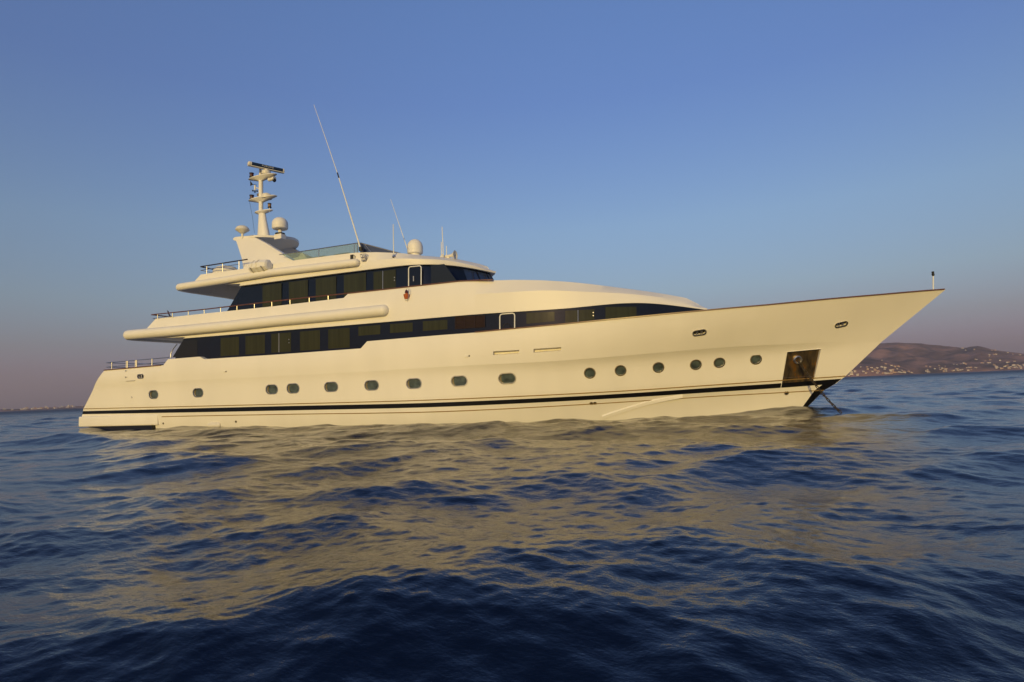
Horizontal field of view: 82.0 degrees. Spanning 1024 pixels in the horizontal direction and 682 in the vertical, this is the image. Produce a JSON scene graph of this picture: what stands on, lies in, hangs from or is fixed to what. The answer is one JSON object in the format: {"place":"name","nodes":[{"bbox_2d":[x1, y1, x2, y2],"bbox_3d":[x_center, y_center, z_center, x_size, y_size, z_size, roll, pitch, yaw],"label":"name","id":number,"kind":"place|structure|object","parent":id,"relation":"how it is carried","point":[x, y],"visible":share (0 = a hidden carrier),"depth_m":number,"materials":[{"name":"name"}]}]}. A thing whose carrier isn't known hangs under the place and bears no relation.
{"place":"outdoors","nodes":[
{"label":"outdoors","id":0,"kind":"place"},
{"bbox_2d":[0,406,84,411],"bbox_3d":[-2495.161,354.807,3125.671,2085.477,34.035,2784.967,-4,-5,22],"label":"coast","id":1,"kind":"structure","parent":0,"point":[50,408],"depth_m":2892.30},
{"bbox_2d":[0,370,1023,681],"bbox_3d":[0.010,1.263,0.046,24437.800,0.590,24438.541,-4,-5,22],"label":"sea","id":2,"kind":"structure","parent":0,"point":[872,530],"depth_m":4.62,"materials":[{"name":"blue liquid"}]},
{"bbox_2d":[79,106,944,429],"bbox_3d":[-4.085,-3.659,30.034,43.131,16.939,8.255,-4,-5,22],"label":"motor yacht","id":3,"kind":"object","parent":2,"relation":"on","point":[293,336],"visible":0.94,"depth_m":25.20,"materials":[{"name":"white metal"}]},
{"bbox_2d":[212,265,237,272],"bbox_3d":[-15.922,-3.713,32.800,1.440,0.911,1.440,-4,-5,22],"label":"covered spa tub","id":4,"kind":"object","parent":3,"relation":"on","point":[226,268],"visible":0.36,"depth_m":32.26,"materials":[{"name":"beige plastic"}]},
{"bbox_2d":[248,259,271,272],"bbox_3d":[-12.901,-3.773,30.113,1.264,0.733,0.709,-4,-5,22],"label":"life raft","id":5,"kind":"object","parent":3,"relation":"attached to","point":[258,265],"visible":0.85,"depth_m":29.86,"materials":[{"name":"white paint"}]},
{"bbox_2d":[403,288,409,300],"bbox_3d":[-4.651,-2.034,26.012,0.300,0.591,0.273,-4,-5,22],"label":"man overboard light","id":6,"kind":"object","parent":3,"relation":"attached to","point":[406,296],"visible":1,"depth_m":25.93,"materials":[{"name":"orange plastic"}]},
{"bbox_2d":[408,265,421,285],"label":"door","id":7,"kind":"structure","parent":3,"relation":"in","point":[414,272],"depth_m":26.98,"materials":[{"name":"black glass"}]},
{"bbox_2d":[499,313,514,328],"bbox_3d":[-0.200,-0.803,24.239,0.721,0.698,0.058,-4,-5,18],"label":"door","id":8,"kind":"structure","parent":3,"relation":"in","point":[506,320],"depth_m":24.25,"materials":[{"name":"black glass"}]},
{"bbox_2d":[797,359,841,413],"bbox_3d":[11.412,1.655,21.904,0.107,2.060,1.682,0,-5,-25],"label":"anchor chain","id":9,"kind":"object","parent":3,"relation":"hanging from","point":[823,394],"visible":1,"depth_m":21.90,"materials":[{"name":"metal"}]},
{"bbox_2d":[0,0,1023,408],"label":"sky","id":10,"kind":"structure","parent":0,"point":[712,154],"materials":[{"name":"blue"}]},
{"bbox_2d":[845,358,913,376],"bbox_3d":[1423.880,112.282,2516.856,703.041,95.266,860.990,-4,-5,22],"label":"spur","id":11,"kind":"structure","parent":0,"point":[869,363],"depth_m":2250.55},
{"bbox_2d":[865,342,1023,373],"bbox_3d":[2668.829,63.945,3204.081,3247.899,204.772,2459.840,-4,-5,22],"label":"hill","id":12,"kind":"structure","parent":0,"point":[915,358],"depth_m":2975.76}
]}

